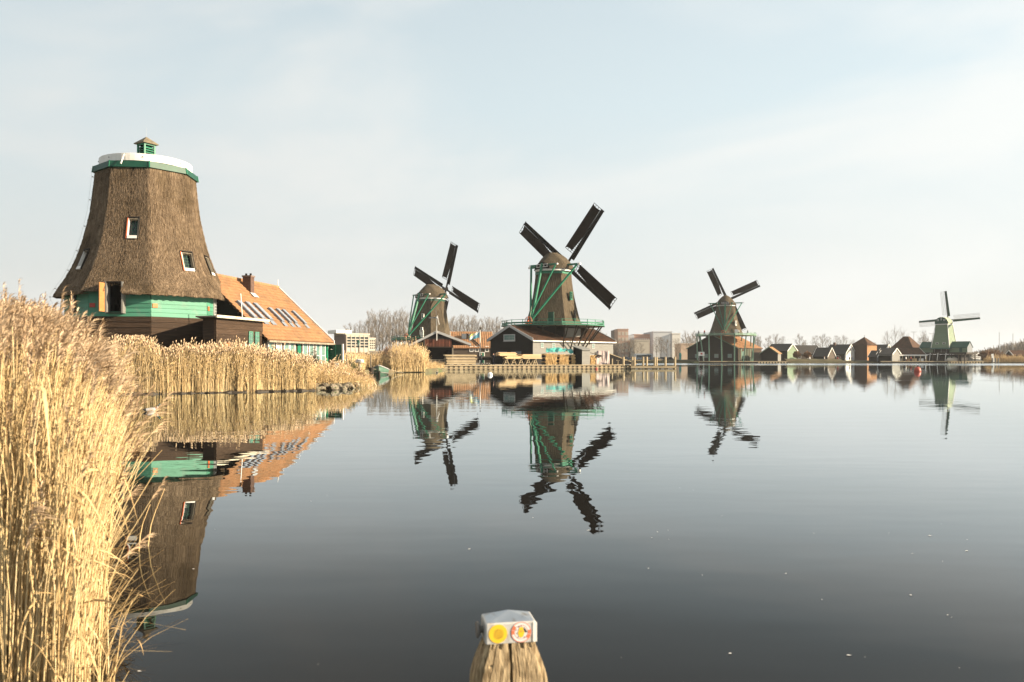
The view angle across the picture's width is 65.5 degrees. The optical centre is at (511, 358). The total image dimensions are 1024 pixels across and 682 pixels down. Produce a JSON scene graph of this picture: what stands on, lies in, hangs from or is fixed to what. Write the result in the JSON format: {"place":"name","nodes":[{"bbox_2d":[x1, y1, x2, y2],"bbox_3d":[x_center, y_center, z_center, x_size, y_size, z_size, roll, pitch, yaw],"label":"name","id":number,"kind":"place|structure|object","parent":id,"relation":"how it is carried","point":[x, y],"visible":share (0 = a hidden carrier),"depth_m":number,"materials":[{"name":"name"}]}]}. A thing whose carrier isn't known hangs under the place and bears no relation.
{"place":"outdoors","nodes":[
{"label":"outdoors","id":0,"kind":"place"},
{"bbox_2d":[117,387,316,394],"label":"mud shore","id":1,"kind":"structure","parent":0,"point":[257,390],"depth_m":37.34,"materials":[{"name":"brown soil"}]},
{"bbox_2d":[130,368,441,391],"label":"ground","id":2,"kind":"structure","parent":0,"point":[391,371],"depth_m":41.52,"materials":[{"name":"soil"}]},
{"bbox_2d":[50,137,224,362],"bbox_3d":[-21.540,-6.020,45.833,9.754,14.560,9.123,0,0,-5],"label":"windmill","id":3,"kind":"object","parent":2,"relation":"on","point":[142,264],"visible":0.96,"depth_m":43.36,"materials":[{"name":"brown plant"}]},
{"bbox_2d":[70,295,76,312],"bbox_3d":[-23.808,-3.000,43.216,0.660,1.020,0.127,0,0,40],"label":"window","id":4,"kind":"structure","parent":3,"relation":"in","point":[73,296],"depth_m":43.03,"materials":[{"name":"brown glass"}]},
{"bbox_2d":[75,248,89,269],"bbox_3d":[-23.284,-5.369,43.401,0.991,1.256,1.001,0,0,-5],"label":"window","id":5,"kind":"structure","parent":3,"relation":"in","point":[83,257],"depth_m":43.41,"materials":[{"name":"grey wood"}]},
{"bbox_2d":[98,282,104,311],"bbox_3d":[-21.391,-3.205,41.504,0.051,1.510,0.470,0,0,5],"label":"hatch door","id":6,"kind":"structure","parent":3,"relation":"in","point":[101,294],"depth_m":41.45,"materials":[{"name":"yellow wood"}]},
{"bbox_2d":[125,216,140,239],"bbox_3d":[-20.496,-7.053,43.142,0.660,1.285,0.574,0,0,-5],"label":"window","id":7,"kind":"structure","parent":3,"relation":"in","point":[132,229],"depth_m":43.15,"materials":[{"name":"grey wood"}]},
{"bbox_2d":[180,250,195,271],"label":"window","id":8,"kind":"structure","parent":3,"relation":"in","point":[188,263],"depth_m":44.42,"materials":[{"name":"grey wood"}]},
{"bbox_2d":[204,255,215,275],"bbox_3d":[-17.737,-5.369,46.445,0.721,1.256,0.700,0,0,-5],"label":"window","id":9,"kind":"structure","parent":3,"relation":"in","point":[207,260],"depth_m":46.61,"materials":[{"name":"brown wood"}]},
{"bbox_2d":[213,298,216,315],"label":"window","id":10,"kind":"structure","parent":3,"relation":"in","point":[214,300],"depth_m":46.03,"materials":[{"name":"grey paint"}]},
{"bbox_2d":[196,293,269,361],"bbox_3d":[-16.377,-1.136,43.956,3.600,4.812,5.320,0,0,12],"label":"annex","id":11,"kind":"object","parent":2,"relation":"on","point":[216,328],"visible":0.33,"depth_m":42.80,"materials":[{"name":"wood"}]},
{"bbox_2d":[248,331,252,344],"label":"window","id":12,"kind":"structure","parent":11,"relation":"in","point":[250,334],"depth_m":44.59,"materials":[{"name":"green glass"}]},
{"bbox_2d":[254,332,258,346],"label":"window","id":13,"kind":"structure","parent":11,"relation":"in","point":[256,336],"depth_m":45.22,"materials":[{"name":"green glass"}]},
{"bbox_2d":[214,273,343,364],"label":"house","id":14,"kind":"structure","parent":2,"relation":"on","point":[291,323],"depth_m":50.49,"materials":[{"name":"brown tile"}]},
{"bbox_2d":[275,342,281,353],"bbox_3d":[-14.008,-0.165,47.776,0.170,2.000,0.840,0,0,9],"label":"window","id":15,"kind":"structure","parent":14,"relation":"in","point":[277,345],"depth_m":47.75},
{"bbox_2d":[282,343,289,352],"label":"window","id":16,"kind":"structure","parent":14,"relation":"in","point":[287,345],"depth_m":48.83,"materials":[{"name":"white glass"}]},
{"bbox_2d":[301,344,307,357],"bbox_3d":[-13.400,-0.165,51.527,0.170,2.000,0.840,0,0,9],"label":"window","id":17,"kind":"structure","parent":14,"relation":"in","point":[304,347],"depth_m":51.44,"materials":[{"name":"white glass"}]},
{"bbox_2d":[308,344,313,355],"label":"window","id":18,"kind":"structure","parent":14,"relation":"in","point":[310,346],"depth_m":52.38,"materials":[{"name":"white glass"}]},
{"bbox_2d":[314,344,319,358],"bbox_3d":[-13.075,-0.165,53.552,0.170,2.000,0.840,0,0,9],"label":"window","id":19,"kind":"structure","parent":14,"relation":"in","point":[317,346],"depth_m":53.51,"materials":[{"name":"white glass"}]},
{"bbox_2d":[320,344,325,364],"bbox_3d":[-12.929,-0.165,54.439,0.170,2.000,0.840,0,0,9],"label":"window","id":20,"kind":"structure","parent":14,"relation":"in","point":[322,347],"depth_m":54.34,"materials":[{"name":"white glass"}]},
{"bbox_2d":[307,348,320,364],"bbox_3d":[-12.813,0.241,50.757,1.405,1.930,1.159,0,0,0],"label":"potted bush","id":21,"kind":"object","parent":2,"relation":"on","point":[314,356],"visible":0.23,"depth_m":50.76,"materials":[{"name":"beige plant"}]},
{"bbox_2d":[296,357,377,387],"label":"dry grass","id":22,"kind":"structure","parent":2,"relation":"on","point":[331,373],"depth_m":43.34,"materials":[{"name":"beige plant"}]},
{"bbox_2d":[326,346,368,371],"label":"reed field","id":23,"kind":"structure","parent":2,"relation":"on","point":[354,356],"depth_m":71.32,"materials":[{"name":"beige plant"}]},
{"bbox_2d":[339,359,359,371],"bbox_3d":[-9.931,0.576,48.509,1.587,1.386,1.393,0,0,-43],"label":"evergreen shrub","id":24,"kind":"object","parent":2,"relation":"on","point":[353,364],"visible":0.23,"depth_m":48.38,"materials":[{"name":"beige plant"}]},
{"bbox_2d":[357,351,400,369],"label":"reed fringe","id":25,"kind":"object","parent":2,"relation":"on","point":[378,359],"visible":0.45,"depth_m":90.93,"materials":[{"name":"beige plant"}]},
{"bbox_2d":[386,336,431,371],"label":"reed clump","id":26,"kind":"object","parent":2,"relation":"on","point":[412,358],"visible":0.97,"depth_m":91.30,"materials":[{"name":"beige plant"}]},
{"bbox_2d":[0,0,1023,358],"label":"sky","id":27,"kind":"structure","parent":0,"point":[860,163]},
{"bbox_2d":[16,363,1023,681],"bbox_3d":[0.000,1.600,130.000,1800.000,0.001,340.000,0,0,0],"label":"water","id":28,"kind":"structure","parent":0,"point":[758,521],"depth_m":7.58,"materials":[{"name":"grey liquid"}]},
{"bbox_2d":[0,277,180,681],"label":"foreground reeds","id":29,"kind":"object","parent":28,"relation":"in","point":[60,455],"visible":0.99,"depth_m":3.67,"materials":[{"name":"beige plant"}]},
{"bbox_2d":[0,507,188,681],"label":"reed litter","id":30,"kind":"object","parent":28,"relation":"in","point":[104,645],"visible":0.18,"depth_m":3.96,"materials":[{"name":"plant"}]},
{"bbox_2d":[148,489,164,545],"bbox_3d":[-3.046,1.406,6.800,0.161,0.590,0.012,0,0,0],"label":"reed stalk","id":31,"kind":"object","parent":28,"relation":"in","point":[152,520],"visible":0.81,"depth_m":6.80,"materials":[{"name":"beige plant"}]},
{"bbox_2d":[91,334,323,393],"bbox_3d":[-22.961,0.271,35.986,28.393,2.759,5.366,0,0,-14],"label":"reed belt","id":32,"kind":"object","parent":28,"relation":"on","point":[213,368],"visible":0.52,"depth_m":37.17,"materials":[{"name":"beige plant"}]},
{"bbox_2d":[374,365,389,374],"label":"rowing boat","id":33,"kind":"object","parent":28,"relation":"on","point":[383,370],"visible":0.67,"depth_m":76.68,"materials":[{"name":"grey paint"}]},
{"bbox_2d":[469,610,547,681],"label":"mooring pile","id":34,"kind":"object","parent":28,"relation":"in","point":[507,650],"visible":1,"depth_m":3.12,"materials":[{"name":"brown wood"}]},
{"bbox_2d":[443,365,630,369],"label":"quay wall","id":35,"kind":"structure","parent":28,"relation":"in","point":[465,367],"depth_m":117.16,"materials":[{"name":"brown wood"}]},
{"bbox_2d":[625,360,676,368],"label":"jetty","id":36,"kind":"object","parent":28,"relation":"in","point":[653,367],"visible":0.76,"depth_m":121.44,"materials":[{"name":"brown wood"}]},
{"bbox_2d":[699,361,757,362],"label":"quay wall","id":37,"kind":"structure","parent":28,"relation":"in","point":[728,362],"depth_m":261.20,"materials":[{"name":"brown wood"}]},
{"bbox_2d":[757,361,786,362],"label":"quay wall","id":38,"kind":"structure","parent":28,"relation":"in","point":[772,362],"depth_m":261.10,"materials":[{"name":"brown wood"}]},
{"bbox_2d":[880,361,946,362],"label":"quay wall","id":39,"kind":"structure","parent":28,"relation":"in","point":[913,361],"depth_m":263.40,"materials":[{"name":"brown wood"}]},
{"bbox_2d":[947,361,984,362],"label":"quay wall","id":40,"kind":"structure","parent":28,"relation":"in","point":[965,362],"depth_m":263.30,"materials":[{"name":"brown wood"}]},
{"bbox_2d":[442,363,621,364],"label":"quay yard","id":41,"kind":"structure","parent":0,"point":[506,364],"depth_m":128.10,"materials":[{"name":"brown wood"}]},
{"bbox_2d":[391,242,479,349],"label":"windmill","id":42,"kind":"object","parent":41,"relation":"on","point":[431,297],"visible":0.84,"depth_m":192.55,"materials":[{"name":"brown wood"}]},
{"bbox_2d":[410,331,470,360],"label":"shed","id":43,"kind":"structure","parent":41,"relation":"on","point":[438,344],"depth_m":128.52,"materials":[{"name":"brown wood"}]},
{"bbox_2d":[443,355,476,364],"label":"lumber stack","id":44,"kind":"object","parent":41,"relation":"on","point":[459,360],"visible":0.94,"depth_m":114.99,"materials":[{"name":"brown wood"}]},
{"bbox_2d":[450,331,492,362],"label":"workshop","id":45,"kind":"structure","parent":41,"relation":"on","point":[477,344],"depth_m":172.78,"materials":[{"name":"orange tile"}]},
{"bbox_2d":[477,356,492,364],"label":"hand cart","id":46,"kind":"object","parent":41,"relation":"on","point":[486,358],"visible":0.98,"depth_m":118.18,"materials":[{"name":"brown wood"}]},
{"bbox_2d":[541,353,557,364],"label":"log pile","id":47,"kind":"object","parent":41,"relation":"on","point":[549,359],"visible":1,"depth_m":119.44,"materials":[{"name":"brown wood"}]},
{"bbox_2d":[546,347,573,353],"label":"tarpaulin","id":48,"kind":"object","parent":47,"relation":"on","point":[557,349],"visible":0.99,"depth_m":120.47,"materials":[{"name":"teal plastic"}]},
{"bbox_2d":[487,325,615,363],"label":"barn","id":49,"kind":"structure","parent":41,"relation":"on","point":[519,339],"depth_m":134.45,"materials":[{"name":"wood"}]},
{"bbox_2d":[503,334,514,341],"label":"window","id":50,"kind":"structure","parent":49,"relation":"in","point":[507,337],"depth_m":133.72,"materials":[{"name":"grey glass"}]},
{"bbox_2d":[501,204,616,348],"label":"windmill","id":51,"kind":"object","parent":41,"relation":"on","point":[553,308],"visible":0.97,"depth_m":138.53,"materials":[{"name":"brown wood"}]},
{"bbox_2d":[548,312,553,323],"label":"door","id":52,"kind":"structure","parent":51,"relation":"in","point":[550,314],"depth_m":136.42,"materials":[{"name":"green wood"}]},
{"bbox_2d":[557,354,569,364],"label":"log pile","id":53,"kind":"object","parent":41,"relation":"on","point":[562,359],"visible":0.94,"depth_m":120.10,"materials":[{"name":"brown wood"}]},
{"bbox_2d":[569,354,574,364],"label":"log pile","id":54,"kind":"object","parent":41,"relation":"on","point":[572,359],"visible":0.81,"depth_m":120.60,"materials":[{"name":"brown wood"}]},
{"bbox_2d":[572,346,591,364],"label":"shed","id":55,"kind":"structure","parent":41,"relation":"on","point":[582,355],"depth_m":120.53,"materials":[{"name":"grey wood"}]},
{"bbox_2d":[590,355,595,364],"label":"log pile","id":56,"kind":"object","parent":41,"relation":"on","point":[592,359],"visible":0.49,"depth_m":121.56,"materials":[{"name":"brown wood"}]},
{"bbox_2d":[596,351,609,364],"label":"door","id":57,"kind":"structure","parent":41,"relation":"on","point":[603,360],"depth_m":122.79,"materials":[{"name":"white"}]},
{"bbox_2d":[609,353,636,364],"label":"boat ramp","id":58,"kind":"object","parent":41,"relation":"on","point":[613,357],"visible":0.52,"depth_m":124.17,"materials":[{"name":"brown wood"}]},
{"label":"trestle","id":59,"kind":"object","parent":41,"relation":"on","visible":0},
{"bbox_2d":[502,356,522,358],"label":"plank bundle","id":60,"kind":"object","parent":59,"relation":"on","point":[511,357],"visible":1,"depth_m":117.02,"materials":[{"name":"brown wood"}]},
{"bbox_2d":[496,352,517,355],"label":"plank bundle","id":61,"kind":"object","parent":60,"relation":"on","point":[506,353],"visible":1,"depth_m":116.75,"materials":[{"name":"brown wood"}]},
{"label":"flag pole","id":62,"kind":"object","parent":41,"relation":"on","visible":0},
{"bbox_2d":[469,331,479,340],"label":"flag","id":63,"kind":"object","parent":62,"relation":"attached to","point":[475,335],"visible":1,"depth_m":132.99,"materials":[{"name":"fabric"}]},
{"bbox_2d":[611,329,628,356],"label":"apartment building","id":64,"kind":"structure","parent":0,"point":[620,334],"depth_m":399.95,"materials":[{"name":"brick"}]},
{"bbox_2d":[628,340,649,356],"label":"shop hall","id":65,"kind":"structure","parent":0,"point":[646,345],"depth_m":385.00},
{"bbox_2d":[628,334,649,340],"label":"block","id":66,"kind":"structure","parent":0,"point":[642,336],"depth_m":419.92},
{"bbox_2d":[643,331,672,357],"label":"grey hall","id":67,"kind":"structure","parent":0,"point":[665,335],"depth_m":410.00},
{"bbox_2d":[672,333,680,358],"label":"white hall","id":68,"kind":"structure","parent":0,"point":[676,336],"depth_m":409.00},
{"bbox_2d":[674,343,694,359],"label":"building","id":69,"kind":"structure","parent":0,"point":[683,352],"depth_m":380.00,"materials":[{"name":"beige"}]},
{"bbox_2d":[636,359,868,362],"bbox_3d":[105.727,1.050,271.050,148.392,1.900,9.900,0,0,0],"label":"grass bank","id":70,"kind":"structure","parent":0,"point":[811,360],"depth_m":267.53,"materials":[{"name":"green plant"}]},
{"bbox_2d":[793,351,801,358],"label":"round shrub","id":71,"kind":"object","parent":70,"relation":"on","point":[796,354],"visible":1,"depth_m":269.51,"materials":[{"name":"brown plant"}]},
{"bbox_2d":[769,344,797,359],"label":"house","id":72,"kind":"structure","parent":0,"point":[787,351],"depth_m":286.97,"materials":[{"name":"tile"}]},
{"bbox_2d":[794,345,818,358],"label":"warehouse","id":73,"kind":"structure","parent":0,"point":[801,349],"depth_m":295.19,"materials":[{"name":"tile"}]},
{"bbox_2d":[636,359,1023,362],"bbox_3d":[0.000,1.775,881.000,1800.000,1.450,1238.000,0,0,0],"label":"ground","id":74,"kind":"structure","parent":0,"point":[826,362],"depth_m":266.17,"materials":[{"name":"soil"}]},
{"bbox_2d":[328,330,369,355],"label":"office block","id":75,"kind":"structure","parent":74,"relation":"on","point":[348,339],"depth_m":264.31,"materials":[{"name":"concrete"}]},
{"bbox_2d":[369,338,375,350],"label":"office wing","id":76,"kind":"structure","parent":74,"relation":"on","point":[371,344],"depth_m":267.43,"materials":[{"name":"beige concrete"}]},
{"bbox_2d":[364,310,382,344],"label":"poplar tree","id":77,"kind":"object","parent":74,"relation":"on","point":[367,323],"visible":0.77,"depth_m":301.22,"materials":[{"name":"grey plant"}]},
{"bbox_2d":[369,314,385,350],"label":"poplar tree","id":78,"kind":"object","parent":74,"relation":"on","point":[375,331],"visible":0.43,"depth_m":328.54,"materials":[{"name":"grey plant"}]},
{"bbox_2d":[372,310,387,350],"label":"poplar tree","id":79,"kind":"object","parent":74,"relation":"on","point":[376,322],"visible":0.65,"depth_m":319.81,"materials":[{"name":"grey plant"}]},
{"bbox_2d":[375,313,390,349],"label":"poplar tree","id":80,"kind":"object","parent":74,"relation":"on","point":[381,334],"visible":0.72,"depth_m":310.74,"materials":[{"name":"grey plant"}]},
{"bbox_2d":[378,311,395,346],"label":"poplar tree","id":81,"kind":"object","parent":74,"relation":"on","point":[388,325],"visible":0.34,"depth_m":338.51,"materials":[{"name":"grey plant"}]},
{"bbox_2d":[380,310,395,347],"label":"poplar tree","id":82,"kind":"object","parent":74,"relation":"on","point":[387,329],"visible":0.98,"depth_m":301.66,"materials":[{"name":"grey plant"}]},
{"bbox_2d":[383,310,397,345],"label":"poplar tree","id":83,"kind":"object","parent":74,"relation":"on","point":[391,325],"visible":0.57,"depth_m":329.91,"materials":[{"name":"grey plant"}]},
{"bbox_2d":[389,312,404,344],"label":"poplar tree","id":84,"kind":"object","parent":74,"relation":"on","point":[395,323],"visible":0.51,"depth_m":320.87,"materials":[{"name":"grey plant"}]},
{"bbox_2d":[393,307,404,341],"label":"poplar tree","id":85,"kind":"object","parent":74,"relation":"on","point":[400,325],"visible":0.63,"depth_m":311.75,"materials":[{"name":"grey plant"}]},
{"bbox_2d":[397,311,407,343],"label":"poplar tree","id":86,"kind":"object","parent":74,"relation":"on","point":[403,333],"visible":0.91,"depth_m":303.08,"materials":[{"name":"grey plant"}]},
{"bbox_2d":[463,315,473,331],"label":"poplar tree","id":87,"kind":"object","parent":74,"relation":"on","point":[468,323],"visible":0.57,"depth_m":305.05,"materials":[{"name":"grey plant"}]},
{"bbox_2d":[489,317,499,334],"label":"poplar tree","id":88,"kind":"object","parent":74,"relation":"on","point":[496,324],"visible":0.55,"depth_m":324.75,"materials":[{"name":"grey plant"}]},
{"bbox_2d":[626,337,635,353],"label":"bare tree","id":89,"kind":"object","parent":74,"relation":"on","point":[630,347],"visible":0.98,"depth_m":301.71,"materials":[{"name":"brown plant"}]},
{"bbox_2d":[634,354,652,359],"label":"bus","id":90,"kind":"object","parent":74,"relation":"on","point":[638,356],"visible":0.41,"depth_m":278.15,"materials":[{"name":"paint"}]},
{"bbox_2d":[650,337,662,356],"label":"bare tree","id":91,"kind":"object","parent":74,"relation":"on","point":[659,341],"visible":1,"depth_m":303.71,"materials":[{"name":"brown plant"}]},
{"bbox_2d":[686,335,762,360],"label":"barn","id":92,"kind":"structure","parent":74,"relation":"on","point":[727,348],"depth_m":268.96,"materials":[{"name":"wood"}]},
{"bbox_2d":[694,268,759,361],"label":"windmill","id":93,"kind":"object","parent":74,"relation":"on","point":[728,320],"visible":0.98,"depth_m":266.07,"materials":[{"name":"brown wood"}]},
{"bbox_2d":[759,347,781,360],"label":"hut","id":94,"kind":"object","parent":74,"relation":"on","point":[770,354],"visible":0.95,"depth_m":263.27,"materials":[{"name":"black wood"}]},
{"bbox_2d":[812,347,835,358],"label":"house","id":95,"kind":"structure","parent":74,"relation":"on","point":[826,352],"depth_m":271.20,"materials":[{"name":"tile"}]},
{"bbox_2d":[828,342,854,359],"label":"house","id":96,"kind":"structure","parent":74,"relation":"on","point":[843,351],"depth_m":280.36,"materials":[{"name":"tile"}]},
{"bbox_2d":[852,335,876,359],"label":"barn","id":97,"kind":"structure","parent":74,"relation":"on","point":[863,347],"depth_m":282.23,"materials":[{"name":"orange tile"}]},
{"bbox_2d":[867,350,880,361],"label":"shed","id":98,"kind":"structure","parent":74,"relation":"on","point":[872,356],"depth_m":267.11,"materials":[{"name":"wood"}]},
{"bbox_2d":[876,348,901,362],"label":"house","id":99,"kind":"structure","parent":74,"relation":"on","point":[889,354],"depth_m":265.50,"materials":[{"name":"tile"}]},
{"bbox_2d":[898,348,926,360],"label":"house","id":100,"kind":"structure","parent":74,"relation":"on","point":[917,354],"depth_m":269.66,"materials":[{"name":"grey tile"}]},
{"bbox_2d":[919,291,979,361],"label":"windmill","id":101,"kind":"object","parent":74,"relation":"on","point":[946,343],"visible":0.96,"depth_m":268.11,"materials":[{"name":"green wood"}]},
{"bbox_2d":[969,353,980,360],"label":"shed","id":102,"kind":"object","parent":74,"relation":"on","point":[978,358],"visible":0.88,"depth_m":266.73,"materials":[{"name":"grey paint"}]},
{"bbox_2d":[978,349,990,360],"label":"bank bush","id":103,"kind":"object","parent":74,"relation":"on","point":[982,354],"visible":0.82,"depth_m":269.31,"materials":[{"name":"brown plant"}]},
{"bbox_2d":[969,339,1023,359],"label":"distant wood","id":104,"kind":"object","parent":74,"relation":"on","point":[1007,347],"visible":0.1,"depth_m":429.66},
{"bbox_2d":[983,354,1023,361],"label":"dry reeds","id":105,"kind":"object","parent":74,"relation":"on","point":[1005,358],"visible":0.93,"depth_m":266.28,"materials":[{"name":"beige plant"}]},
{"bbox_2d":[877,344,890,349],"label":"house","id":106,"kind":"structure","parent":0,"point":[879,346],"depth_m":295.75,"materials":[{"name":"grey paint"}]},
{"bbox_2d":[891,336,919,347],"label":"roof","id":107,"kind":"structure","parent":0,"point":[906,342],"depth_m":288.60,"materials":[{"name":"brown tile"}]},
{"bbox_2d":[1005,350,1023,357],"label":"house","id":108,"kind":"structure","parent":0,"point":[1015,352],"depth_m":276.76,"materials":[{"name":"brown tile"}]},
{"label":"trestle","id":109,"kind":"object","parent":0,"visible":0},
{"bbox_2d":[517,354,541,358],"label":"plank bundle","id":110,"kind":"object","parent":109,"relation":"on","point":[531,356],"visible":0.97,"depth_m":117.91,"materials":[{"name":"brown wood"}]},
{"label":"mud bank","id":111,"kind":"structure","parent":0,"visible":0},
{"bbox_2d":[427,360,445,368],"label":"bank weeds","id":112,"kind":"object","parent":111,"relation":"on","point":[434,364],"visible":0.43,"depth_m":103.66,"materials":[{"name":"beige plant"}]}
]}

